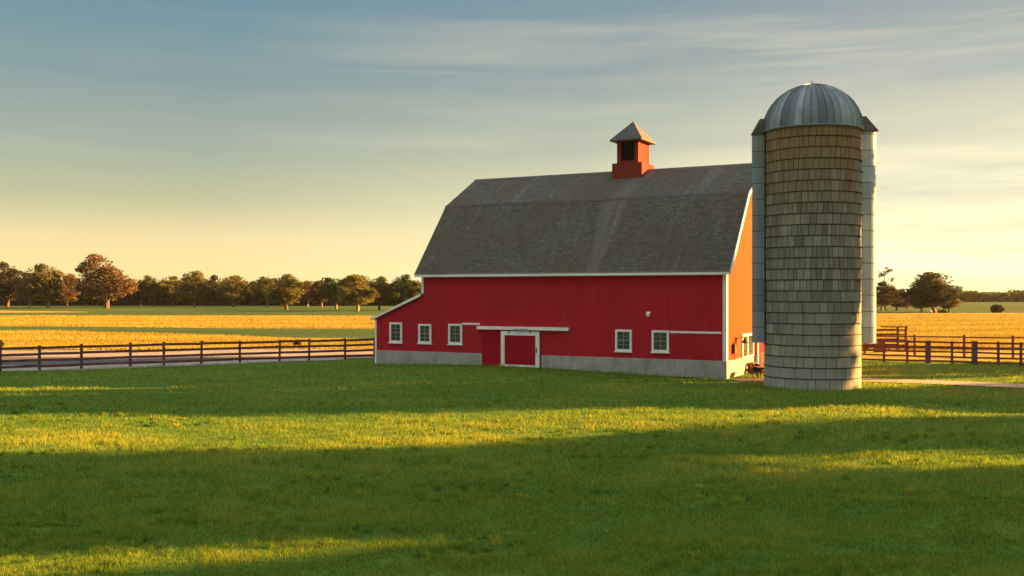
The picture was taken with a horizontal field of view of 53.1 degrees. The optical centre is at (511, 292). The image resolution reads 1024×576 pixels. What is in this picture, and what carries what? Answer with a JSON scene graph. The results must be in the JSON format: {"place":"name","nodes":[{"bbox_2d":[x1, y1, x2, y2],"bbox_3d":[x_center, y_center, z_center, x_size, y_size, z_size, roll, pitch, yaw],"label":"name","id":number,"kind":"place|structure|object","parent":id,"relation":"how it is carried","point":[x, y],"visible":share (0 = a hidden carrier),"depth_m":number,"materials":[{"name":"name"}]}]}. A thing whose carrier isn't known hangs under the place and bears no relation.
{"place":"outdoors","nodes":[
{"label":"outdoors","id":0,"kind":"place"},
{"bbox_2d":[2,356,331,364],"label":"road","id":1,"kind":"structure","parent":0,"point":[107,360],"depth_m":67.40,"materials":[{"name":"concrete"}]},
{"bbox_2d":[2,349,372,357],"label":"dirt track","id":2,"kind":"structure","parent":0,"point":[176,353],"depth_m":74.14,"materials":[{"name":"soil"}]},
{"bbox_2d":[0,294,1023,575],"bbox_3d":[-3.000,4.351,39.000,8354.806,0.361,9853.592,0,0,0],"label":"ground","id":3,"kind":"structure","parent":0,"point":[1006,446],"depth_m":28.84,"materials":[{"name":"green plant"}]},
{"bbox_2d":[2,358,343,370],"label":"verge","id":4,"kind":"structure","parent":3,"relation":"on","point":[146,365],"depth_m":62.84,"materials":[{"name":"green plant"}]},
{"bbox_2d":[0,337,374,371],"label":"wooden fence","id":5,"kind":"object","parent":4,"relation":"on","point":[163,350],"visible":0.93,"depth_m":62.27,"materials":[{"name":"brown wood"}]},
{"bbox_2d":[370,122,763,378],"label":"barn","id":6,"kind":"structure","parent":3,"relation":"on","point":[633,261],"depth_m":57.35,"materials":[{"name":"wood"}]},
{"bbox_2d":[388,322,402,343],"bbox_3d":[-7.036,2.426,61.897,1.001,1.270,0.120,0,0,28],"label":"window","id":7,"kind":"structure","parent":6,"relation":"in","point":[395,328],"depth_m":61.93,"materials":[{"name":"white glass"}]},
{"bbox_2d":[417,324,431,343],"bbox_3d":[-5.205,2.460,60.942,1.002,1.204,0.120,0,0,28],"label":"window","id":8,"kind":"structure","parent":6,"relation":"in","point":[424,330],"depth_m":60.95,"materials":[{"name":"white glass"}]},
{"bbox_2d":[447,324,462,344],"bbox_3d":[-3.335,2.440,59.951,1.027,1.241,0.120,0,0,28],"label":"window","id":9,"kind":"structure","parent":6,"relation":"in","point":[454,330],"depth_m":59.98,"materials":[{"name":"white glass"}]},
{"bbox_2d":[483,332,500,365],"bbox_3d":[-1.140,3.246,58.834,1.230,1.983,0.056,0,0,28],"label":"door leaf","id":10,"kind":"structure","parent":6,"relation":"in","point":[491,340],"depth_m":58.79,"materials":[{"name":"red wood"}]},
{"bbox_2d":[501,330,539,367],"bbox_3d":[0.444,3.151,57.887,2.446,2.212,0.130,0,0,28],"label":"sliding door","id":11,"kind":"structure","parent":6,"relation":"in","point":[520,348],"depth_m":57.86,"materials":[{"name":"wood"}]},
{"bbox_2d":[614,329,632,352],"bbox_3d":[5.983,2.592,55.054,1.043,1.222,0.120,0,0,28],"label":"window","id":12,"kind":"structure","parent":6,"relation":"in","point":[623,338],"depth_m":55.06,"materials":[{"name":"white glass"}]},
{"bbox_2d":[650,330,669,353],"bbox_3d":[7.823,2.589,54.086,1.055,1.202,0.120,0,0,28],"label":"window","id":13,"kind":"structure","parent":6,"relation":"in","point":[660,338],"depth_m":54.09,"materials":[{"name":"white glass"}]},
{"bbox_2d":[742,333,753,357],"bbox_3d":[12.936,2.900,56.178,0.063,1.340,2.340,0,0,28],"label":"gable window","id":14,"kind":"structure","parent":6,"relation":"in","point":[747,348],"depth_m":56.11,"materials":[{"name":"white glass"}]},
{"bbox_2d":[757,343,763,364],"bbox_3d":[14.229,3.255,58.467,0.079,2.150,1.700,0,0,28],"label":"door","id":15,"kind":"structure","parent":6,"relation":"in","point":[760,346],"depth_m":58.07,"materials":[{"name":"wood"}]},
{"bbox_2d":[747,362,763,373],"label":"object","id":16,"kind":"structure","parent":3,"relation":"on","point":[753,364],"depth_m":55.76,"materials":[{"name":"brown wood"}]},
{"bbox_2d":[750,364,762,377],"bbox_3d":[12.833,4.123,53.679,0.600,0.620,1.578,0,0,11],"label":"barrow","id":17,"kind":"object","parent":3,"relation":"on","point":[756,369],"visible":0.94,"depth_m":53.33,"materials":[{"name":"wood"}]},
{"bbox_2d":[761,353,763,366],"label":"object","id":18,"kind":"object","parent":3,"relation":"on","point":[762,358],"visible":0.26,"depth_m":57.44,"materials":[{"name":"paint"}]},
{"bbox_2d":[751,80,878,389],"bbox_3d":[14.319,-2.690,48.749,4.760,14.840,4.758,0,0,-41],"label":"silo","id":19,"kind":"object","parent":3,"relation":"on","point":[813,235],"visible":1,"depth_m":47.01,"materials":[{"name":"concrete"}]},
{"bbox_2d":[901,292,911,309],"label":"broadleaf tree","id":20,"kind":"object","parent":3,"relation":"on","point":[909,301],"visible":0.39,"depth_m":256.78,"materials":[{"name":"green plant"}]},
{"bbox_2d":[861,339,1023,365],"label":"wooden fence","id":21,"kind":"object","parent":3,"relation":"on","point":[974,352],"visible":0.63,"depth_m":63.78,"materials":[{"name":"brown wood"}]},
{"bbox_2d":[0,302,1023,315],"bbox_3d":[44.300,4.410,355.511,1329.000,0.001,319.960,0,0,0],"label":"meadow","id":22,"kind":"structure","parent":0,"point":[962,307],"depth_m":255.14,"materials":[{"name":"plant"}]},
{"bbox_2d":[0,261,23,306],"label":"broadleaf tree","id":23,"kind":"object","parent":22,"relation":"on","point":[7,290],"visible":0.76,"depth_m":312.76,"materials":[{"name":"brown plant"}]},
{"bbox_2d":[10,267,47,307],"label":"broadleaf tree","id":24,"kind":"object","parent":22,"relation":"on","point":[24,289],"visible":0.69,"depth_m":304.75,"materials":[{"name":"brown plant"}]},
{"bbox_2d":[0,311,65,312],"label":"straw strip","id":25,"kind":"object","parent":22,"relation":"on","point":[30,311],"visible":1,"depth_m":240.40,"materials":[{"name":"yellow plant"}]},
{"bbox_2d":[26,263,70,307],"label":"broadleaf tree","id":26,"kind":"object","parent":22,"relation":"on","point":[50,278],"visible":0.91,"depth_m":303.94,"materials":[{"name":"green plant"}]},
{"bbox_2d":[52,273,80,307],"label":"broadleaf tree","id":27,"kind":"object","parent":22,"relation":"on","point":[69,295],"visible":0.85,"depth_m":304.83,"materials":[{"name":"brown plant"}]},
{"bbox_2d":[69,253,138,307],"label":"broadleaf tree","id":28,"kind":"object","parent":22,"relation":"on","point":[109,282],"visible":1,"depth_m":288.60,"materials":[{"name":"brown plant"}]},
{"bbox_2d":[128,281,147,305],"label":"broadleaf tree","id":29,"kind":"object","parent":22,"relation":"on","point":[134,296],"visible":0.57,"depth_m":331.62,"materials":[{"name":"green plant"}]},
{"bbox_2d":[139,275,161,305],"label":"broadleaf tree","id":30,"kind":"object","parent":22,"relation":"on","point":[149,287],"visible":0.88,"depth_m":331.77,"materials":[{"name":"green plant"}]},
{"bbox_2d":[152,276,183,305],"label":"broadleaf tree","id":31,"kind":"object","parent":22,"relation":"on","point":[166,289],"visible":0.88,"depth_m":330.84,"materials":[{"name":"green plant"}]},
{"bbox_2d":[178,271,213,306],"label":"broadleaf tree","id":32,"kind":"object","parent":22,"relation":"on","point":[195,289],"visible":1,"depth_m":312.99,"materials":[{"name":"green plant"}]},
{"bbox_2d":[0,277,420,305],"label":"undergrowth","id":33,"kind":"object","parent":22,"relation":"on","point":[123,301],"visible":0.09,"depth_m":349.37,"materials":[{"name":"green plant"}]},
{"bbox_2d":[21,274,399,304],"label":"woodland","id":34,"kind":"object","parent":22,"relation":"on","point":[274,278],"depth_m":365.83,"materials":[{"name":"green plant"}]},
{"bbox_2d":[205,274,221,305],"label":"broadleaf tree","id":35,"kind":"object","parent":22,"relation":"on","point":[212,297],"visible":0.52,"depth_m":332.35,"materials":[{"name":"green plant"}]},
{"bbox_2d":[215,275,253,306],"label":"broadleaf tree","id":36,"kind":"object","parent":22,"relation":"on","point":[233,291],"visible":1,"depth_m":312.75,"materials":[{"name":"green plant"}]},
{"bbox_2d":[244,281,260,305],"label":"broadleaf tree","id":37,"kind":"object","parent":22,"relation":"on","point":[253,285],"visible":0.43,"depth_m":331.97,"materials":[{"name":"green plant"}]},
{"bbox_2d":[253,278,275,306],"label":"broadleaf tree","id":38,"kind":"object","parent":22,"relation":"on","point":[259,292],"visible":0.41,"depth_m":314.40,"materials":[{"name":"green plant"}]},
{"bbox_2d":[263,273,304,309],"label":"broadleaf tree","id":39,"kind":"object","parent":22,"relation":"on","point":[287,292],"visible":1,"depth_m":266.67,"materials":[{"name":"green plant"}]},
{"bbox_2d":[298,281,318,305],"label":"broadleaf tree","id":40,"kind":"object","parent":22,"relation":"on","point":[305,297],"visible":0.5,"depth_m":332.55,"materials":[{"name":"green plant"}]},
{"bbox_2d":[307,280,334,306],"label":"broadleaf tree","id":41,"kind":"object","parent":22,"relation":"on","point":[314,294],"visible":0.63,"depth_m":313.49,"materials":[{"name":"green plant"}]},
{"bbox_2d":[319,277,347,308],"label":"broadleaf tree","id":42,"kind":"object","parent":22,"relation":"on","point":[326,289],"visible":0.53,"depth_m":281.61,"materials":[{"name":"green plant"}]},
{"bbox_2d":[336,274,379,310],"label":"broadleaf tree","id":43,"kind":"object","parent":22,"relation":"on","point":[356,292],"visible":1,"depth_m":244.46,"materials":[{"name":"green plant"}]},
{"bbox_2d":[368,276,391,309],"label":"broadleaf tree","id":44,"kind":"object","parent":22,"relation":"on","point":[378,285],"visible":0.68,"depth_m":256.44,"materials":[{"name":"green plant"}]},
{"bbox_2d":[380,274,414,304],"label":"broadleaf tree","id":45,"kind":"object","parent":22,"relation":"on","point":[396,295],"visible":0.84,"depth_m":255.81,"materials":[{"name":"green plant"}]},
{"bbox_2d":[402,282,420,296],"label":"broadleaf tree","id":46,"kind":"object","parent":22,"relation":"on","point":[417,290],"visible":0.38,"depth_m":255.58,"materials":[{"name":"green plant"}]},
{"bbox_2d":[878,267,894,309],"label":"sparse tree","id":47,"kind":"object","parent":22,"relation":"on","point":[885,273],"visible":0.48,"depth_m":257.57,"materials":[{"name":"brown plant"}]},
{"bbox_2d":[876,282,901,310],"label":"broadleaf tree","id":48,"kind":"object","parent":22,"relation":"on","point":[887,295],"visible":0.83,"depth_m":250.12,"materials":[{"name":"green plant"}]},
{"bbox_2d":[890,288,909,309],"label":"broadleaf tree","id":49,"kind":"object","parent":22,"relation":"on","point":[903,302],"visible":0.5,"depth_m":256.20,"materials":[{"name":"green plant"}]},
{"bbox_2d":[908,296,926,311],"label":"broadleaf tree","id":50,"kind":"object","parent":22,"relation":"on","point":[913,304],"visible":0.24,"depth_m":236.28,"materials":[{"name":"green plant"}]},
{"bbox_2d":[900,272,963,312],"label":"broadleaf tree","id":51,"kind":"object","parent":22,"relation":"on","point":[932,290],"visible":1,"depth_m":224.67,"materials":[{"name":"green plant"}]},
{"bbox_2d":[939,299,961,311],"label":"broadleaf tree","id":52,"kind":"object","parent":22,"relation":"on","point":[955,303],"visible":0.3,"depth_m":234.85,"materials":[{"name":"green plant"}]},
{"bbox_2d":[958,289,1023,301],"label":"distant wood","id":53,"kind":"object","parent":22,"relation":"on","point":[997,296],"visible":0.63,"depth_m":490.00,"materials":[{"name":"green plant"}]},
{"bbox_2d":[990,304,1004,312],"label":"shrub","id":54,"kind":"object","parent":22,"relation":"on","point":[996,308],"visible":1,"depth_m":226.01,"materials":[{"name":"green plant"}]},
{"bbox_2d":[0,313,1023,361],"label":"golden field","id":55,"kind":"structure","parent":0,"point":[923,353],"depth_m":129.85,"materials":[{"name":"plant"}]},
{"bbox_2d":[0,326,374,338],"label":"green strip","id":56,"kind":"object","parent":55,"relation":"on","point":[326,333],"visible":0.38,"depth_m":118.97,"materials":[{"name":"green plant"}]},
{"bbox_2d":[0,313,1023,350],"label":"straw stubble","id":57,"kind":"object","parent":55,"relation":"on","point":[100,338],"visible":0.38,"depth_m":120.99,"materials":[{"name":"yellow plant"}]},
{"bbox_2d":[866,326,907,349],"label":"hay rack","id":58,"kind":"object","parent":55,"relation":"on","point":[898,330],"visible":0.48,"depth_m":77.72,"materials":[{"name":"brown wood"}]},
{"bbox_2d":[862,335,1023,357],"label":"wooden fence","id":59,"kind":"object","parent":55,"relation":"on","point":[915,336],"visible":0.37,"depth_m":70.80,"materials":[{"name":"brown wood"}]},
{"bbox_2d":[0,0,1023,292],"label":"sky","id":60,"kind":"structure","parent":0,"point":[308,140],"materials":[{"name":"blue"}]},
{"bbox_2d":[873,342,882,351],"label":"hay bale","id":61,"kind":"object","parent":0,"point":[879,343],"visible":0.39,"depth_m":75.61},
{"bbox_2d":[733,378,1023,387],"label":"path","id":62,"kind":"structure","parent":0,"point":[936,381],"depth_m":50.17,"materials":[{"name":"beige gravel"}]}
]}

